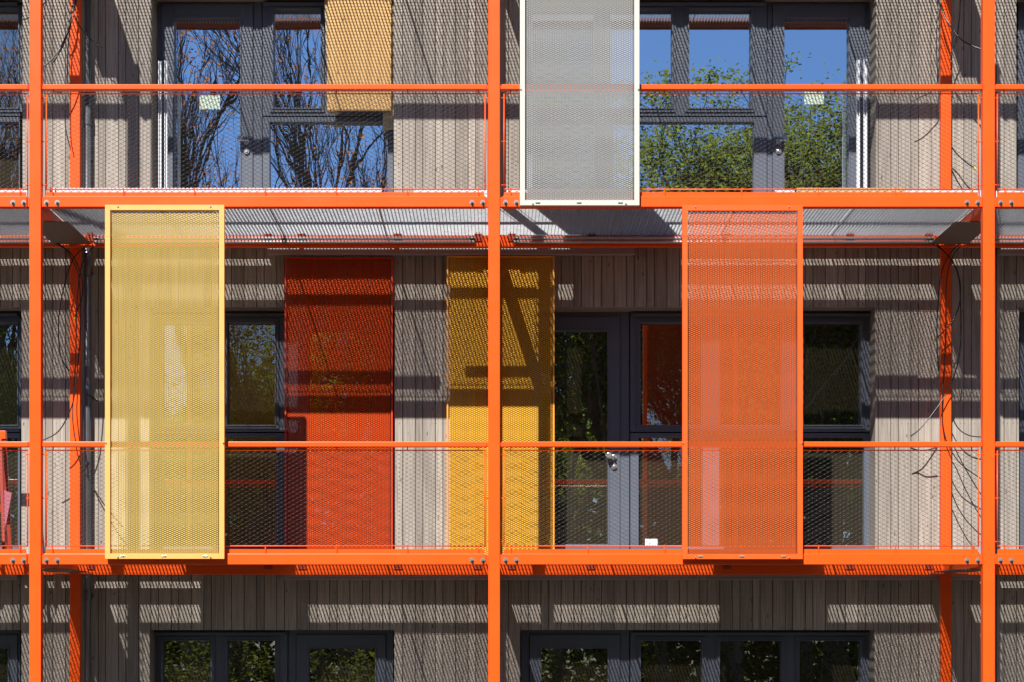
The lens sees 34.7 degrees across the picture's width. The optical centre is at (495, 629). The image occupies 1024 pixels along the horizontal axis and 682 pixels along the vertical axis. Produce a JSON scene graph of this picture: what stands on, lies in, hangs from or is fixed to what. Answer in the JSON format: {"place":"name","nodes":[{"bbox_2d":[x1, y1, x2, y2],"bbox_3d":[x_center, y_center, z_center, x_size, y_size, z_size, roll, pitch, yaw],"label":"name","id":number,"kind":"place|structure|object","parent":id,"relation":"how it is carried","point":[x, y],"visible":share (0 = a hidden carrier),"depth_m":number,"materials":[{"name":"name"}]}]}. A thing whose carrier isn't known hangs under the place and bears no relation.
{"place":"outdoors","nodes":[
{"label":"outdoors","id":0,"kind":"place"},
{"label":"terrace paving","id":1,"kind":"structure","parent":0,"visible":0},
{"bbox_2d":[29,0,42,681],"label":"gallery post","id":2,"kind":"object","parent":1,"relation":"on","point":[35,341],"visible":1,"depth_m":13.30,"materials":[{"name":"orange metal"}]},
{"bbox_2d":[0,549,72,574],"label":"gallery walkway","id":3,"kind":"structure","parent":2,"relation":"attached to","point":[13,562],"depth_m":13.33,"materials":[{"name":"orange paint"}]},
{"bbox_2d":[0,431,11,548],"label":"folding chair","id":4,"kind":"object","parent":3,"relation":"on","point":[6,495],"visible":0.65,"depth_m":14.18,"materials":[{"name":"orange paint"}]},
{"bbox_2d":[0,575,19,579],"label":"screen track","id":5,"kind":"structure","parent":3,"relation":"attached to","point":[8,577],"depth_m":14.64,"materials":[{"name":"metal"}]},
{"bbox_2d":[0,442,28,553],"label":"railing","id":6,"kind":"object","parent":3,"relation":"on","point":[20,445],"visible":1,"depth_m":13.34,"materials":[{"name":"orange metal"}]},
{"bbox_2d":[0,192,73,247],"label":"gallery walkway","id":7,"kind":"structure","parent":2,"relation":"attached to","point":[14,214],"depth_m":14.00,"materials":[{"name":"orange paint"}]},
{"bbox_2d":[0,190,27,196],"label":"toe board","id":8,"kind":"object","parent":7,"relation":"on","point":[26,191],"visible":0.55,"depth_m":13.46,"materials":[{"name":"white metal"}]},
{"bbox_2d":[0,84,28,195],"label":"railing","id":9,"kind":"object","parent":7,"relation":"on","point":[20,88],"visible":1,"depth_m":13.34,"materials":[{"name":"metal"}]},
{"bbox_2d":[0,237,52,243],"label":"conduit pair","id":10,"kind":"object","parent":7,"relation":"attached to","point":[19,238],"visible":0.5,"depth_m":14.46,"materials":[{"name":"metal"}]},
{"bbox_2d":[42,192,487,247],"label":"gallery walkway","id":11,"kind":"structure","parent":2,"relation":"attached to","point":[81,215],"depth_m":13.88,"materials":[{"name":"orange paint"}]},
{"bbox_2d":[43,243,80,440],"bbox_3d":[-3.844,-2.514,14.389,0.426,1.808,0.142,0,0,-7],"label":"cable","id":12,"kind":"object","parent":11,"relation":"hanging from","point":[79,345],"visible":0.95,"depth_m":14.37,"materials":[{"name":"black plastic"}]},
{"bbox_2d":[56,244,82,319],"bbox_3d":[-3.758,-3.070,14.475,0.250,0.683,0.059,0,0,0],"label":"cable","id":13,"kind":"object","parent":11,"relation":"hanging from","point":[81,278],"visible":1,"depth_m":14.48,"materials":[{"name":"black plastic"}]},
{"bbox_2d":[58,244,87,370],"bbox_3d":[-3.720,-2.835,14.461,0.273,1.124,0.049,0,0,0],"label":"cable","id":14,"kind":"object","parent":11,"relation":"hanging from","point":[60,306],"visible":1,"depth_m":14.46,"materials":[{"name":"black plastic"}]},
{"bbox_2d":[72,245,122,526],"bbox_3d":[-3.512,-2.149,14.501,0.454,2.495,0.048,0,0,0],"label":"cable","id":15,"kind":"object","parent":11,"relation":"hanging from","point":[75,372],"visible":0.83,"depth_m":14.50,"materials":[{"name":"black plastic"}]},
{"bbox_2d":[158,61,161,187],"bbox_3d":[-3.006,-4.308,14.720,0.028,1.581,0.024,0,0,0],"label":"guide rail","id":16,"kind":"object","parent":11,"relation":"on","point":[159,119],"visible":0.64,"depth_m":14.72,"materials":[{"name":"white metal"}]},
{"bbox_2d":[105,205,224,558],"bbox_3d":[-2.668,-1.999,13.259,0.964,2.858,0.046,0,0,0],"label":"sliding screen","id":17,"kind":"object","parent":11,"relation":"attached to","point":[163,258],"visible":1,"depth_m":13.27,"materials":[{"name":"yellow paint"}]},
{"bbox_2d":[164,60,167,187],"bbox_3d":[-2.952,-4.310,14.720,0.025,1.586,0.024,0,0,0],"label":"guide rail","id":18,"kind":"object","parent":11,"relation":"on","point":[166,115],"visible":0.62,"depth_m":14.72,"materials":[{"name":"white metal"}]},
{"bbox_2d":[50,188,381,191],"bbox_3d":[-2.292,-3.570,13.475,2.727,0.108,0.020,0,0,0],"label":"toe board","id":19,"kind":"object","parent":11,"relation":"on","point":[215,190],"visible":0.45,"depth_m":13.46,"materials":[{"name":"white metal"}]},
{"bbox_2d":[42,84,487,195],"bbox_3d":[-1.869,-3.971,13.345,3.625,0.908,0.065,0,0,0],"label":"railing","id":20,"kind":"object","parent":11,"relation":"on","point":[265,88],"visible":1,"depth_m":13.34,"materials":[{"name":"metal"}]},
{"bbox_2d":[94,236,474,243],"bbox_3d":[-1.858,-3.434,14.468,3.356,0.065,0.031,0,0,0],"label":"conduit pair","id":21,"kind":"object","parent":11,"relation":"attached to","point":[284,239],"visible":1,"depth_m":14.46,"materials":[{"name":"metal"}]},
{"bbox_2d":[414,190,486,196],"bbox_3d":[-0.368,-3.561,13.475,0.601,0.091,0.020,0,0,0],"label":"toe board","id":22,"kind":"object","parent":11,"relation":"on","point":[485,192],"visible":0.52,"depth_m":13.46,"materials":[{"name":"white metal"}]},
{"bbox_2d":[268,248,634,255],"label":"screen track","id":23,"kind":"structure","parent":11,"relation":"attached to","point":[449,251],"depth_m":14.64,"materials":[{"name":"metal"}]},
{"bbox_2d":[285,257,392,548],"bbox_3d":[-1.401,-1.984,14.710,0.967,2.698,0.030,0,0,0],"label":"sliding screen","id":24,"kind":"object","parent":23,"relation":"hanging from","point":[337,260],"visible":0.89,"depth_m":14.71,"materials":[{"name":"red paint"}]},
{"bbox_2d":[447,256,553,553],"bbox_3d":[0.049,-1.985,14.660,0.962,2.701,0.030,0,0,0],"label":"sliding screen","id":25,"kind":"object","parent":23,"relation":"hanging from","point":[504,321],"visible":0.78,"depth_m":14.66,"materials":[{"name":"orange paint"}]},
{"bbox_2d":[42,549,487,574],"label":"gallery walkway","id":26,"kind":"structure","parent":2,"relation":"attached to","point":[329,562],"depth_m":13.33,"materials":[{"name":"orange paint"}]},
{"bbox_2d":[42,442,487,553],"bbox_3d":[-1.869,-1.071,13.345,3.625,0.908,0.065,0,0,0],"label":"railing","id":27,"kind":"object","parent":26,"relation":"on","point":[336,445],"visible":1,"depth_m":13.34,"materials":[{"name":"orange metal"}]},
{"bbox_2d":[284,575,562,579],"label":"screen track","id":28,"kind":"structure","parent":26,"relation":"attached to","point":[419,577],"depth_m":14.64,"materials":[{"name":"metal"}]},
{"bbox_2d":[70,0,80,681],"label":"post","id":29,"kind":"object","parent":1,"relation":"on","point":[75,580],"visible":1,"depth_m":14.57,"materials":[{"name":"orange metal"}]},
{"bbox_2d":[43,0,73,66],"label":"cable","id":30,"kind":"object","parent":29,"relation":"attached to","point":[64,37],"visible":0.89,"depth_m":14.31,"materials":[{"name":"black plastic"}]},
{"bbox_2d":[53,0,74,61],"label":"cable","id":31,"kind":"object","parent":29,"relation":"attached to","point":[67,34],"visible":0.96,"depth_m":14.48,"materials":[{"name":"black plastic"}]},
{"bbox_2d":[64,0,75,148],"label":"cable","id":32,"kind":"object","parent":29,"relation":"attached to","point":[67,69],"visible":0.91,"depth_m":14.50,"materials":[{"name":"black plastic"}]},
{"bbox_2d":[73,0,102,47],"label":"cable","id":33,"kind":"object","parent":29,"relation":"attached to","point":[82,29],"visible":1,"depth_m":14.52,"materials":[{"name":"black plastic"}]},
{"bbox_2d":[488,0,499,681],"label":"gallery post","id":34,"kind":"object","parent":1,"relation":"on","point":[493,340],"visible":1,"depth_m":13.30,"materials":[{"name":"orange metal"}]},
{"bbox_2d":[500,192,981,247],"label":"gallery walkway","id":35,"kind":"structure","parent":34,"relation":"attached to","point":[863,214],"depth_m":13.98,"materials":[{"name":"orange paint"}]},
{"bbox_2d":[504,190,633,191],"bbox_3d":[0.609,-3.562,13.475,1.076,0.093,0.020,0,0,0],"label":"toe board","id":36,"kind":"object","parent":35,"relation":"on","point":[516,190],"visible":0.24,"depth_m":13.46,"materials":[{"name":"white metal"}]},
{"bbox_2d":[514,236,934,243],"bbox_3d":[2.018,-3.434,14.468,3.704,0.065,0.031,0,0,0],"label":"conduit pair","id":37,"kind":"object","parent":35,"relation":"attached to","point":[929,238],"visible":0.69,"depth_m":14.46,"materials":[{"name":"metal"}]},
{"bbox_2d":[500,84,981,195],"bbox_3d":[1.998,-3.971,13.345,3.916,0.908,0.065,0,0,0],"label":"railing","id":38,"kind":"object","parent":35,"relation":"on","point":[741,88],"visible":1,"depth_m":13.34,"materials":[{"name":"metal"}]},
{"bbox_2d":[682,205,802,558],"bbox_3d":[1.998,-1.996,13.259,0.972,2.856,0.046,0,0,0],"label":"sliding screen","id":39,"kind":"object","parent":35,"relation":"attached to","point":[738,243],"visible":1,"depth_m":13.27,"materials":[{"name":"orange paint"}]},
{"bbox_2d":[775,190,794,191],"bbox_3d":[2.378,-3.560,13.475,0.160,0.089,0.020,0,0,0],"label":"toe board","id":40,"kind":"object","parent":35,"relation":"on","point":[784,190],"visible":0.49,"depth_m":13.46,"materials":[{"name":"white metal"}]},
{"bbox_2d":[796,188,904,191],"bbox_3d":[2.920,-3.571,13.475,0.891,0.110,0.020,0,0,0],"label":"toe board","id":41,"kind":"object","parent":35,"relation":"on","point":[850,190],"visible":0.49,"depth_m":13.46,"materials":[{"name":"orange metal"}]},
{"bbox_2d":[856,59,859,187],"bbox_3d":[3.256,-4.314,14.720,0.028,1.595,0.024,0,0,0],"label":"guide rail","id":42,"kind":"object","parent":35,"relation":"on","point":[858,113],"visible":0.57,"depth_m":14.71,"materials":[{"name":"white metal"}]},
{"bbox_2d":[863,59,866,187],"bbox_3d":[3.319,-4.317,14.720,0.030,1.599,0.024,0,0,0],"label":"guide rail","id":43,"kind":"object","parent":35,"relation":"on","point":[864,111],"visible":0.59,"depth_m":14.72,"materials":[{"name":"white metal"}]},
{"bbox_2d":[905,191,980,195],"bbox_3d":[3.682,-3.559,13.475,0.626,0.087,0.020,0,0,0],"label":"toe board","id":44,"kind":"object","parent":35,"relation":"on","point":[979,193],"visible":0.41,"depth_m":13.46,"materials":[{"name":"white metal"}]},
{"bbox_2d":[500,549,981,574],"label":"gallery walkway","id":45,"kind":"structure","parent":34,"relation":"attached to","point":[673,562],"depth_m":13.33,"materials":[{"name":"orange paint"}]},
{"bbox_2d":[500,442,981,553],"bbox_3d":[1.998,-1.071,13.345,3.916,0.908,0.065,0,0,0],"label":"railing","id":46,"kind":"object","parent":45,"relation":"on","point":[817,445],"visible":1,"depth_m":13.34,"materials":[{"name":"orange metal"}]},
{"bbox_2d":[563,575,980,579],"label":"screen track","id":47,"kind":"structure","parent":45,"relation":"attached to","point":[765,577],"depth_m":14.64,"materials":[{"name":"metal"}]},
{"bbox_2d":[939,0,950,681],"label":"post","id":48,"kind":"object","parent":1,"relation":"on","point":[944,580],"visible":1,"depth_m":14.57,"materials":[{"name":"orange metal"}]},
{"bbox_2d":[912,0,937,101],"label":"cable","id":49,"kind":"object","parent":48,"relation":"attached to","point":[936,52],"visible":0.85,"depth_m":14.49,"materials":[{"name":"black plastic"}]},
{"bbox_2d":[950,0,960,60],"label":"cable","id":50,"kind":"object","parent":48,"relation":"attached to","point":[957,31],"visible":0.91,"depth_m":14.52,"materials":[{"name":"black plastic"}]},
{"bbox_2d":[951,170,963,190],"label":"cable","id":51,"kind":"object","parent":48,"relation":"attached to","point":[956,179],"visible":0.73,"depth_m":14.61,"materials":[{"name":"black plastic"}]},
{"bbox_2d":[939,0,980,49],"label":"cable","id":52,"kind":"object","parent":48,"relation":"attached to","point":[961,39],"visible":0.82,"depth_m":14.35,"materials":[{"name":"black plastic"}]},
{"bbox_2d":[951,145,976,169],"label":"cable","id":53,"kind":"object","parent":48,"relation":"attached to","point":[962,158],"visible":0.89,"depth_m":14.60,"materials":[{"name":"black plastic"}]},
{"bbox_2d":[951,440,980,494],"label":"cable","id":54,"kind":"object","parent":48,"relation":"attached to","point":[966,469],"visible":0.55,"depth_m":14.57,"materials":[{"name":"black plastic"}]},
{"bbox_2d":[951,490,980,534],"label":"cable","id":55,"kind":"object","parent":48,"relation":"attached to","point":[962,514],"visible":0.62,"depth_m":14.60,"materials":[{"name":"black plastic"}]},
{"bbox_2d":[951,413,980,437],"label":"cable","id":56,"kind":"object","parent":48,"relation":"attached to","point":[962,431],"visible":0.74,"depth_m":14.60,"materials":[{"name":"black plastic"}]},
{"bbox_2d":[981,0,994,681],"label":"gallery post","id":57,"kind":"object","parent":1,"relation":"on","point":[988,341],"visible":1,"depth_m":13.30,"materials":[{"name":"orange metal"}]},
{"bbox_2d":[930,549,1023,574],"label":"gallery walkway","id":58,"kind":"structure","parent":57,"relation":"attached to","point":[1010,562],"depth_m":13.93,"materials":[{"name":"orange paint"}]},
{"bbox_2d":[995,442,1023,553],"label":"railing","id":59,"kind":"object","parent":58,"relation":"on","point":[1003,445],"visible":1,"depth_m":13.34,"materials":[{"name":"metal"}]},
{"bbox_2d":[931,192,1023,247],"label":"gallery walkway","id":60,"kind":"structure","parent":57,"relation":"attached to","point":[1009,219],"depth_m":14.02,"materials":[{"name":"orange paint"}]},
{"bbox_2d":[910,244,961,436],"bbox_3d":[3.888,-2.558,14.470,0.462,1.720,0.050,0,0,0],"label":"cable","id":61,"kind":"object","parent":60,"relation":"hanging from","point":[957,361],"visible":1,"depth_m":14.47,"materials":[{"name":"black plastic"}]},
{"bbox_2d":[931,243,960,340],"bbox_3d":[3.971,-2.977,14.454,0.274,0.873,0.050,0,0,3],"label":"cable","id":62,"kind":"object","parent":60,"relation":"hanging from","point":[935,339],"visible":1,"depth_m":14.45,"materials":[{"name":"black plastic"}]},
{"bbox_2d":[936,244,959,370],"bbox_3d":[4.007,-2.848,14.461,0.230,1.144,0.049,0,0,0],"label":"cable","id":63,"kind":"object","parent":60,"relation":"hanging from","point":[937,308],"visible":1,"depth_m":14.46,"materials":[{"name":"black plastic"}]},
{"bbox_2d":[941,247,980,478],"bbox_3d":[4.119,-2.381,14.511,0.350,2.100,0.049,0,0,0],"label":"cable","id":64,"kind":"object","parent":60,"relation":"hanging from","point":[944,363],"visible":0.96,"depth_m":14.51,"materials":[{"name":"black plastic"}]},
{"bbox_2d":[968,237,1023,243],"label":"conduit pair","id":65,"kind":"object","parent":60,"relation":"attached to","point":[1005,238],"visible":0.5,"depth_m":14.46,"materials":[{"name":"metal"}]},
{"bbox_2d":[995,84,1023,195],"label":"railing","id":66,"kind":"object","parent":60,"relation":"on","point":[1003,88],"visible":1,"depth_m":13.34,"materials":[{"name":"metal"}]},
{"bbox_2d":[996,191,1023,196],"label":"toe board","id":67,"kind":"object","parent":60,"relation":"on","point":[1006,191],"visible":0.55,"depth_m":13.46,"materials":[{"name":"white metal"}]},
{"bbox_2d":[998,248,1023,255],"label":"screen track","id":68,"kind":"structure","parent":60,"relation":"attached to","point":[1012,251],"depth_m":14.64,"materials":[{"name":"metal"}]},
{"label":"gallery walkway","id":69,"kind":"object","parent":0,"visible":0},
{"bbox_2d":[520,0,639,205],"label":"sliding screen","id":70,"kind":"object","parent":69,"relation":"hanging from","point":[581,32],"visible":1,"depth_m":13.27,"materials":[{"name":"white paint"}]},
{"label":"ground","id":71,"kind":"structure","parent":0,"visible":0},
{"bbox_2d":[0,0,1023,681],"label":"timber building","id":72,"kind":"structure","parent":71,"relation":"on","point":[870,350],"depth_m":14.78,"materials":[{"name":"grey wood"}]},
{"bbox_2d":[0,635,17,681],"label":"door","id":73,"kind":"structure","parent":72,"relation":"in","point":[8,643],"depth_m":14.97,"materials":[{"name":"grey glass"}]},
{"bbox_2d":[0,312,20,548],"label":"window","id":74,"kind":"structure","parent":72,"relation":"in","point":[10,322],"depth_m":15.02,"materials":[{"name":"black glass"}]},
{"bbox_2d":[0,2,21,188],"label":"window","id":75,"kind":"structure","parent":72,"relation":"in","point":[10,12],"depth_m":15.02,"materials":[{"name":"blue glass"}]},
{"bbox_2d":[83,0,93,681],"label":"downpipe","id":76,"kind":"object","parent":72,"relation":"attached to","point":[88,273],"visible":0.94,"depth_m":14.67,"materials":[{"name":"metal"}]},
{"bbox_2d":[162,4,252,187],"bbox_3d":[-2.627,-4.622,14.960,0.831,2.170,0.140,0,0,0],"label":"door","id":77,"kind":"structure","parent":72,"relation":"in","point":[202,43],"depth_m":15.02,"materials":[{"name":"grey glass"}]},
{"bbox_2d":[154,630,287,681],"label":"window","id":78,"kind":"structure","parent":72,"relation":"in","point":[180,655],"depth_m":15.02,"materials":[{"name":"black glass"}]},
{"bbox_2d":[154,312,287,548],"bbox_3d":[-2.524,-1.747,14.985,1.259,2.304,0.120,0,0,0],"label":"window","id":79,"kind":"structure","parent":72,"relation":"in","point":[254,341],"depth_m":15.02,"materials":[{"name":"grey glass"}]},
{"bbox_2d":[263,2,393,191],"bbox_3d":[-1.526,-4.612,14.985,1.191,2.235,0.120,0,0,0],"label":"window","id":80,"kind":"structure","parent":72,"relation":"in","point":[294,33],"depth_m":15.02,"materials":[{"name":"blue glass"}]},
{"bbox_2d":[296,635,385,681],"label":"door","id":81,"kind":"structure","parent":72,"relation":"in","point":[319,658],"depth_m":15.02,"materials":[{"name":"grey glass"}]},
{"bbox_2d":[296,317,385,547],"bbox_3d":[-1.406,-1.745,14.960,0.813,2.217,0.140,0,0,0],"label":"door","id":82,"kind":"structure","parent":72,"relation":"in","point":[298,317],"depth_m":15.02,"materials":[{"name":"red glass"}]},
{"bbox_2d":[324,0,393,129],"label":"screen","id":83,"kind":"object","parent":72,"relation":"attached to","point":[359,41],"visible":0.84,"depth_m":14.79,"materials":[{"name":"metal"}]},
{"bbox_2d":[530,635,619,681],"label":"door","id":84,"kind":"structure","parent":72,"relation":"in","point":[553,658],"depth_m":15.02,"materials":[{"name":"grey glass"}]},
{"bbox_2d":[530,317,619,548],"bbox_3d":[0.728,-1.745,14.960,0.822,2.217,0.140,0,0,0],"label":"door","id":85,"kind":"structure","parent":72,"relation":"in","point":[586,349],"depth_m":15.02,"materials":[{"name":"grey glass"}]},
{"bbox_2d":[525,2,766,191],"bbox_3d":[1.354,-4.612,14.985,2.250,2.235,0.120,0,0,0],"label":"window","id":86,"kind":"structure","parent":72,"relation":"in","point":[680,42],"depth_m":15.02,"materials":[{"name":"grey glass"}]},
{"bbox_2d":[630,630,869,681],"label":"window","id":87,"kind":"structure","parent":72,"relation":"in","point":[655,655],"depth_m":15.02,"materials":[{"name":"black glass"}]},
{"bbox_2d":[630,312,870,548],"bbox_3d":[2.344,-1.747,14.985,2.218,2.304,0.120,0,0,0],"label":"window","id":88,"kind":"structure","parent":72,"relation":"in","point":[836,345],"depth_m":15.02,"materials":[{"name":"grey glass"}]},
{"bbox_2d":[772,4,864,191],"bbox_3d":[2.955,-4.622,14.960,0.841,2.170,0.140,0,0,0],"label":"door","id":89,"kind":"structure","parent":72,"relation":"in","point":[812,43],"depth_m":15.02,"materials":[{"name":"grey glass"}]}
]}

